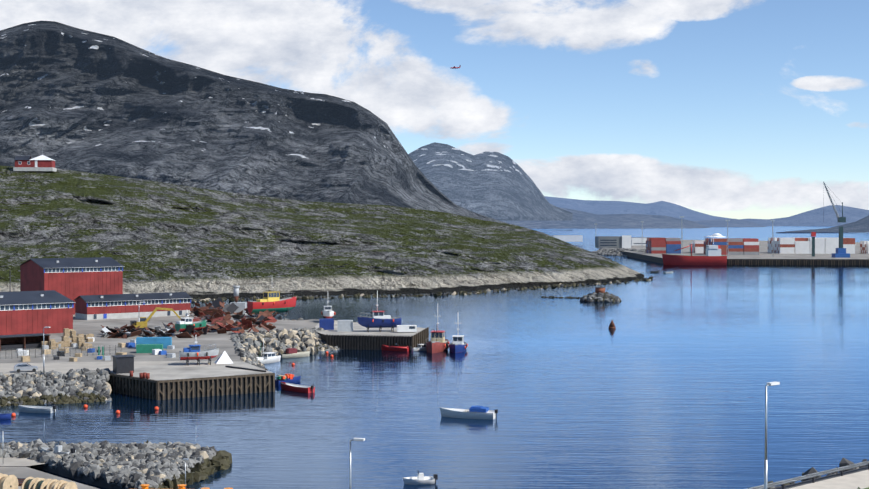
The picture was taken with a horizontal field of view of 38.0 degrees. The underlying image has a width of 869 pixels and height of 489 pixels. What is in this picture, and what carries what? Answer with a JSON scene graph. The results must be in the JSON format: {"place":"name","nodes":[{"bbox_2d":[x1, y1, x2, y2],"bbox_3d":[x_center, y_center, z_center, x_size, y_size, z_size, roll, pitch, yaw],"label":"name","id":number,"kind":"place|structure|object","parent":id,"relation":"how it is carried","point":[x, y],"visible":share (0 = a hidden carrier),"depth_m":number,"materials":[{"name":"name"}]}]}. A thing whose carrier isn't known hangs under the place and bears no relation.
{"place":"outdoors","nodes":[
{"label":"outdoors","id":0,"kind":"place"},
{"bbox_2d":[0,290,75,334],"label":"hall building","id":1,"kind":"structure","parent":0,"point":[28,312],"depth_m":294.21,"materials":[{"name":"red paint"}]},
{"bbox_2d":[0,457,98,488],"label":"cable yard ground","id":2,"kind":"structure","parent":0,"point":[21,472],"depth_m":138.96,"materials":[{"name":"concrete"}]},
{"bbox_2d":[0,473,77,488],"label":"cable reels","id":3,"kind":"object","parent":2,"relation":"on","point":[10,481],"visible":1,"depth_m":124.12,"materials":[{"name":"brown wood"}]},
{"bbox_2d":[140,484,232,488],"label":"buoys","id":4,"kind":"object","parent":2,"relation":"on","point":[145,486],"visible":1,"depth_m":111.34,"materials":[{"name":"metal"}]},
{"bbox_2d":[19,257,124,314],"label":"warehouse","id":5,"kind":"structure","parent":0,"point":[72,279],"depth_m":359.92,"materials":[{"name":"red paint"}]},
{"bbox_2d":[0,313,410,399],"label":"yard ground","id":6,"kind":"structure","parent":0,"point":[222,342],"depth_m":268.05,"materials":[{"name":"concrete"}]},
{"bbox_2d":[0,333,49,350],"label":"open shed","id":7,"kind":"structure","parent":6,"relation":"on","point":[20,341],"depth_m":258.93,"materials":[{"name":"wood"}]},
{"bbox_2d":[1,345,115,358],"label":"yard fence","id":8,"kind":"object","parent":6,"relation":"on","point":[87,350],"visible":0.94,"depth_m":242.41,"materials":[{"name":"metal"}]},
{"bbox_2d":[2,273,187,488],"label":"lamp posts","id":9,"kind":"object","parent":6,"relation":"on","point":[185,459],"visible":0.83,"depth_m":213.66,"materials":[{"name":"metal"}]},
{"bbox_2d":[17,328,175,361],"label":"pallet stacks","id":10,"kind":"object","parent":6,"relation":"on","point":[78,340],"visible":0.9,"depth_m":258.00,"materials":[{"name":"brown wood"}]},
{"bbox_2d":[74,292,192,319],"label":"long building","id":11,"kind":"structure","parent":6,"relation":"on","point":[100,307],"depth_m":344.09,"materials":[{"name":"wood"}]},
{"bbox_2d":[130,307,180,331],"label":"yellow excavator","id":12,"kind":"object","parent":6,"relation":"on","point":[142,322],"visible":0.79,"depth_m":301.79,"materials":[{"name":"metal"}]},
{"bbox_2d":[100,298,279,338],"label":"scrap steel heaps","id":13,"kind":"object","parent":6,"relation":"on","point":[208,312],"visible":0.83,"depth_m":302.02,"materials":[{"name":"orange paint"}]},
{"bbox_2d":[175,313,206,334],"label":"fishing boat","id":14,"kind":"object","parent":6,"relation":"on","point":[182,325],"visible":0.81,"depth_m":290.01,"materials":[{"name":"white paint"}]},
{"bbox_2d":[0,320,424,379],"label":"pier deck","id":15,"kind":"structure","parent":6,"relation":"on","point":[164,370],"depth_m":226.48,"materials":[{"name":"concrete"}]},
{"bbox_2d":[14,363,37,372],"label":"silver hatchback car","id":16,"kind":"object","parent":15,"relation":"on","point":[18,367],"visible":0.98,"depth_m":217.36,"materials":[{"name":"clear metal"}]},
{"bbox_2d":[179,339,218,365],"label":"boat","id":17,"kind":"object","parent":15,"relation":"on","point":[193,352],"visible":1,"depth_m":228.64,"materials":[{"name":"white paint"}]},
{"bbox_2d":[214,351,232,363],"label":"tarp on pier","id":18,"kind":"object","parent":15,"relation":"on","point":[224,358],"visible":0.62,"depth_m":231.46,"materials":[{"name":"white fabric"}]},
{"bbox_2d":[357,291,400,331],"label":"blue boat","id":19,"kind":"object","parent":15,"relation":"on","point":[379,319],"visible":1,"depth_m":299.32,"materials":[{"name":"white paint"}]},
{"bbox_2d":[229,337,267,369],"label":"outcrop rocks","id":20,"kind":"object","parent":6,"relation":"on","point":[245,354],"visible":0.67,"depth_m":251.28,"materials":[{"name":"grey stone"}]},
{"bbox_2d":[191,311,314,319],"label":"shore rocks","id":21,"kind":"object","parent":6,"relation":"on","point":[279,317],"depth_m":337.67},
{"bbox_2d":[111,286,416,378],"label":"yard skips and containers","id":22,"kind":"object","parent":6,"relation":"on","point":[123,364],"visible":0.94,"depth_m":258.99,"materials":[{"name":"painted metal"},{"name":"dark metal"}]},
{"bbox_2d":[247,283,296,316],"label":"fishing boat","id":23,"kind":"object","parent":6,"relation":"on","point":[271,301],"visible":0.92,"depth_m":348.78,"materials":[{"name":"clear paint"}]},
{"bbox_2d":[230,327,339,350],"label":"outcrop rocks","id":24,"kind":"object","parent":6,"relation":"on","point":[318,339],"visible":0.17,"depth_m":290.00,"materials":[{"name":"grey stone"}]},
{"bbox_2d":[0,21,508,223],"bbox_3d":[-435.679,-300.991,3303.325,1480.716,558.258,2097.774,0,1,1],"label":"mountain","id":25,"kind":"structure","parent":0,"point":[75,99],"depth_m":2889.30,"materials":[{"name":"grey stone"}]},
{"bbox_2d":[0,166,643,298],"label":"hill","id":26,"kind":"structure","parent":0,"point":[161,237],"depth_m":642.48,"materials":[{"name":"green plant"}]},
{"bbox_2d":[13,148,56,171],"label":"house","id":27,"kind":"structure","parent":26,"relation":"on","point":[42,163],"depth_m":798.06,"materials":[{"name":"wood"}]},
{"bbox_2d":[191,277,652,301],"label":"shore boulders","id":28,"kind":"object","parent":26,"relation":"on","point":[397,295],"visible":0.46,"depth_m":509.35,"materials":[{"name":"grey stone"}]},
{"bbox_2d":[349,438,364,488],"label":"street lamp","id":29,"kind":"object","parent":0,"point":[358,439],"visible":1,"depth_m":94.24,"materials":[{"name":"metal"}]},
{"bbox_2d":[0,226,868,488],"bbox_3d":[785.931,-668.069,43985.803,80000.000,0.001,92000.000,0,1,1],"label":"sea water","id":30,"kind":"structure","parent":0,"point":[663,384],"depth_m":209.27,"materials":[{"name":"blue liquid"}]},
{"bbox_2d":[0,413,11,419],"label":"boat","id":31,"kind":"object","parent":30,"relation":"on","point":[5,416],"visible":0.79,"depth_m":185.65,"materials":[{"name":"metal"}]},
{"bbox_2d":[18,405,55,412],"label":"grey skiff","id":32,"kind":"object","parent":30,"relation":"on","point":[33,409],"visible":0.85,"depth_m":192.29,"materials":[{"name":"metal"}]},
{"bbox_2d":[0,368,111,404],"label":"revetment","id":33,"kind":"object","parent":30,"relation":"on","point":[70,382],"visible":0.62,"depth_m":210.16,"materials":[{"name":"grey stone"}]},
{"bbox_2d":[0,391,105,406],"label":"seaweed-covered rocks","id":34,"kind":"object","parent":33,"relation":"on","point":[91,397],"visible":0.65,"depth_m":203.10,"materials":[{"name":"stone"}]},
{"bbox_2d":[22,443,161,488],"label":"spit base","id":35,"kind":"object","parent":30,"relation":"on","point":[88,480],"depth_m":140.80,"materials":[{"name":"black stone"}]},
{"bbox_2d":[41,442,75,453],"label":"dinghy","id":36,"kind":"object","parent":35,"relation":"on","point":[57,448],"visible":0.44,"depth_m":149.47,"materials":[{"name":"white paint"}]},
{"bbox_2d":[0,439,217,488],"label":"spit rocks","id":37,"kind":"object","parent":35,"relation":"on","point":[134,465],"visible":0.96,"depth_m":145.67,"materials":[{"name":"grey stone"}]},
{"bbox_2d":[137,440,231,488],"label":"rocks","id":38,"kind":"object","parent":37,"relation":"on","point":[221,460],"visible":0.33,"depth_m":143.55,"materials":[{"name":"stone"}]},
{"bbox_2d":[11,351,333,416],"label":"mooring buoys","id":39,"kind":"object","parent":30,"relation":"on","point":[118,411],"visible":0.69,"depth_m":195.36},
{"bbox_2d":[107,327,428,399],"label":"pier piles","id":40,"kind":"object","parent":30,"relation":"in","point":[421,336],"visible":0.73,"depth_m":213.09,"materials":[{"name":"brown wood"}]},
{"bbox_2d":[259,352,280,363],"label":"motorboat","id":41,"kind":"object","parent":30,"relation":"on","point":[270,357],"visible":0.75,"depth_m":261.13,"materials":[{"name":"paint"}]},
{"bbox_2d":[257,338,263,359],"bbox_3d":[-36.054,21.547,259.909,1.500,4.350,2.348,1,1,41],"label":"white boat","id":42,"kind":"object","parent":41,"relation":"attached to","point":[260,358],"visible":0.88,"depth_m":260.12,"materials":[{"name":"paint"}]},
{"bbox_2d":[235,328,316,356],"bbox_3d":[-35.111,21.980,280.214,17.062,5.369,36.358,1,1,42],"label":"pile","id":43,"kind":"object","parent":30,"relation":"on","point":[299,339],"visible":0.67,"depth_m":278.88,"materials":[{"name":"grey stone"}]},
{"bbox_2d":[275,376,300,385],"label":"boat blue with floats","id":44,"kind":"object","parent":30,"relation":"on","point":[296,379],"visible":0.54,"depth_m":227.24,"materials":[{"name":"blue plastic"}]},
{"bbox_2d":[277,374,293,379],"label":"floats and crates","id":45,"kind":"object","parent":44,"relation":"on","point":[285,377],"visible":1,"depth_m":226.69,"materials":[{"name":"orange plastic"}]},
{"bbox_2d":[259,344,327,356],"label":"buoys","id":46,"kind":"object","parent":30,"relation":"on","point":[316,346],"visible":0.04,"depth_m":287.84},
{"bbox_2d":[278,348,309,358],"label":"motorboat","id":47,"kind":"object","parent":30,"relation":"on","point":[292,352],"visible":0.83,"depth_m":271.67,"materials":[{"name":"plastic"}]},
{"bbox_2d":[280,382,314,392],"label":"red white skiff","id":48,"kind":"object","parent":30,"relation":"on","point":[296,387],"visible":0.83,"depth_m":216.68,"materials":[{"name":"paint"}]},
{"bbox_2d":[321,301,335,318],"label":"white boat","id":49,"kind":"object","parent":30,"relation":"on","point":[327,312],"visible":0.81,"depth_m":328.12,"materials":[{"name":"paint"}]},
{"bbox_2d":[381,343,410,351],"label":"motorboat","id":50,"kind":"object","parent":30,"relation":"on","point":[396,347],"visible":0.81,"depth_m":285.63,"materials":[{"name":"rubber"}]},
{"bbox_2d":[409,344,426,350],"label":"small boat","id":51,"kind":"object","parent":30,"relation":"on","point":[420,347],"visible":0.81,"depth_m":286.37,"materials":[{"name":"paint"}]},
{"bbox_2d":[403,470,437,484],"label":"motorboat","id":52,"kind":"object","parent":30,"relation":"on","point":[420,479],"visible":0.88,"depth_m":139.40,"materials":[{"name":"paint"}]},
{"bbox_2d":[424,303,449,352],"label":"fishing boat","id":53,"kind":"object","parent":30,"relation":"on","point":[438,342],"visible":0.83,"depth_m":286.64,"materials":[{"name":"clear paint"}]},
{"bbox_2d":[447,329,467,352],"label":"fishing boat","id":54,"kind":"object","parent":30,"relation":"on","point":[458,344],"visible":0.94,"depth_m":284.95,"materials":[{"name":"white paint"}]},
{"bbox_2d":[440,406,497,419],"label":"motorboat","id":55,"kind":"object","parent":30,"relation":"on","point":[477,412],"visible":0.88,"depth_m":186.50,"materials":[{"name":"paint"}]},
{"bbox_2d":[542,296,581,297],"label":"reef rocks","id":56,"kind":"object","parent":30,"relation":"in","point":[559,297],"visible":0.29,"depth_m":493.88,"materials":[{"name":"grey stone"}]},
{"bbox_2d":[580,292,620,301],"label":"islet rocks","id":57,"kind":"object","parent":30,"relation":"in","point":[601,297],"visible":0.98,"depth_m":468.76,"materials":[{"name":"grey stone"}]},
{"bbox_2d":[585,281,609,301],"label":"beacon","id":58,"kind":"object","parent":57,"relation":"on","point":[600,289],"visible":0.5,"depth_m":471.49,"materials":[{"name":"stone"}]},
{"bbox_2d":[608,320,615,328],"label":"channel buoy","id":59,"kind":"object","parent":30,"relation":"on","point":[612,325],"visible":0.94,"depth_m":347.66,"materials":[{"name":"red metal"}]},
{"bbox_2d":[592,247,645,256],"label":"rocks","id":60,"kind":"object","parent":30,"relation":"on","point":[611,252],"visible":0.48,"depth_m":1181.54,"materials":[{"name":"grey stone"}]},
{"bbox_2d":[662,234,726,264],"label":"cargo ship","id":61,"kind":"object","parent":30,"relation":"on","point":[713,256],"visible":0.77,"depth_m":884.71,"materials":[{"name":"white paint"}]},
{"bbox_2d":[705,233,723,236],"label":"iceberg","id":62,"kind":"object","parent":30,"relation":"on","point":[717,235],"visible":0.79,"depth_m":2846.39,"materials":[{"name":"white ice"}]},
{"bbox_2d":[0,0,868,218],"label":"sky","id":63,"kind":"structure","parent":0,"point":[733,109],"materials":[{"name":"blue"}]},
{"bbox_2d":[408,142,572,220],"bbox_3d":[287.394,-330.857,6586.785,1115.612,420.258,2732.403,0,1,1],"label":"mountain","id":64,"kind":"structure","parent":0,"point":[498,186],"depth_m":6126.79,"materials":[{"name":"grey stone"}]},
{"bbox_2d":[502,207,709,228],"bbox_3d":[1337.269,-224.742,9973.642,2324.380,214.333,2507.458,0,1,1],"label":"hills","id":65,"kind":"structure","parent":0,"point":[582,220],"depth_m":9852.78,"materials":[{"name":"blue stone"}]},
{"bbox_2d":[551,235,661,247],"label":"port buildings","id":66,"kind":"structure","parent":0,"point":[625,241],"depth_m":1303.66,"materials":[{"name":"metal"}]},
{"bbox_2d":[544,196,730,220],"bbox_3d":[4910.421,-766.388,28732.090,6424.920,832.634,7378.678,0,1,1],"label":"distant mountain","id":67,"kind":"structure","parent":0,"point":[663,208],"depth_m":30996.22,"materials":[{"name":"blue stone"}]},
{"bbox_2d":[693,219,765,226],"bbox_3d":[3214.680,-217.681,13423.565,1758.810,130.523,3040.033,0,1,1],"label":"hill","id":68,"kind":"structure","parent":0,"point":[723,223],"depth_m":14012.63,"materials":[{"name":"stone"}]},
{"bbox_2d":[602,240,868,264],"bbox_3d":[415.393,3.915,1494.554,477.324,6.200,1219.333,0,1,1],"label":"port quay","id":69,"kind":"structure","parent":0,"point":[764,257],"depth_m":936.76,"materials":[{"name":"concrete"}]},
{"bbox_2d":[594,216,774,256],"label":"light poles","id":70,"kind":"object","parent":69,"relation":"on","point":[682,234],"visible":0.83,"depth_m":957.19,"materials":[{"name":"metal"}]},
{"bbox_2d":[646,238,868,254],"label":"container stacks","id":71,"kind":"object","parent":69,"relation":"on","point":[742,246],"visible":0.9,"depth_m":1060.45,"materials":[{"name":"metal"}]},
{"bbox_2d":[811,183,849,257],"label":"harbour crane","id":72,"kind":"object","parent":69,"relation":"on","point":[840,252],"visible":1,"depth_m":937.18,"materials":[{"name":"metal"}]},
{"bbox_2d":[739,205,868,225],"bbox_3d":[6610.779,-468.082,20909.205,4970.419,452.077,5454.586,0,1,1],"label":"distant mountain","id":73,"kind":"structure","parent":0,"point":[814,217],"depth_m":21641.29,"materials":[{"name":"stone"}]},
{"bbox_2d":[773,466,868,488],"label":"roadside ground","id":74,"kind":"structure","parent":0,"point":[855,478],"depth_m":96.78,"materials":[{"name":"grey concrete"}]},
{"bbox_2d":[764,382,779,488],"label":"street lamp","id":75,"kind":"object","parent":74,"relation":"on","point":[765,459],"visible":1,"depth_m":84.43,"materials":[{"name":"metal"}]},
{"bbox_2d":[747,460,868,488],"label":"guard rail","id":76,"kind":"object","parent":74,"relation":"on","point":[799,478],"visible":0.83,"depth_m":96.54,"materials":[{"name":"metal"}]},
{"bbox_2d":[767,458,867,488],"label":"rocks","id":77,"kind":"object","parent":74,"relation":"on","point":[844,462],"visible":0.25,"depth_m":101.63,"materials":[{"name":"grey stone"}]},
{"bbox_2d":[785,215,868,231],"bbox_3d":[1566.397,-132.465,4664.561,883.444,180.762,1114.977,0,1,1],"label":"hill","id":78,"kind":"structure","parent":0,"point":[861,225],"depth_m":4729.98,"materials":[{"name":"blue stone"}]}
]}

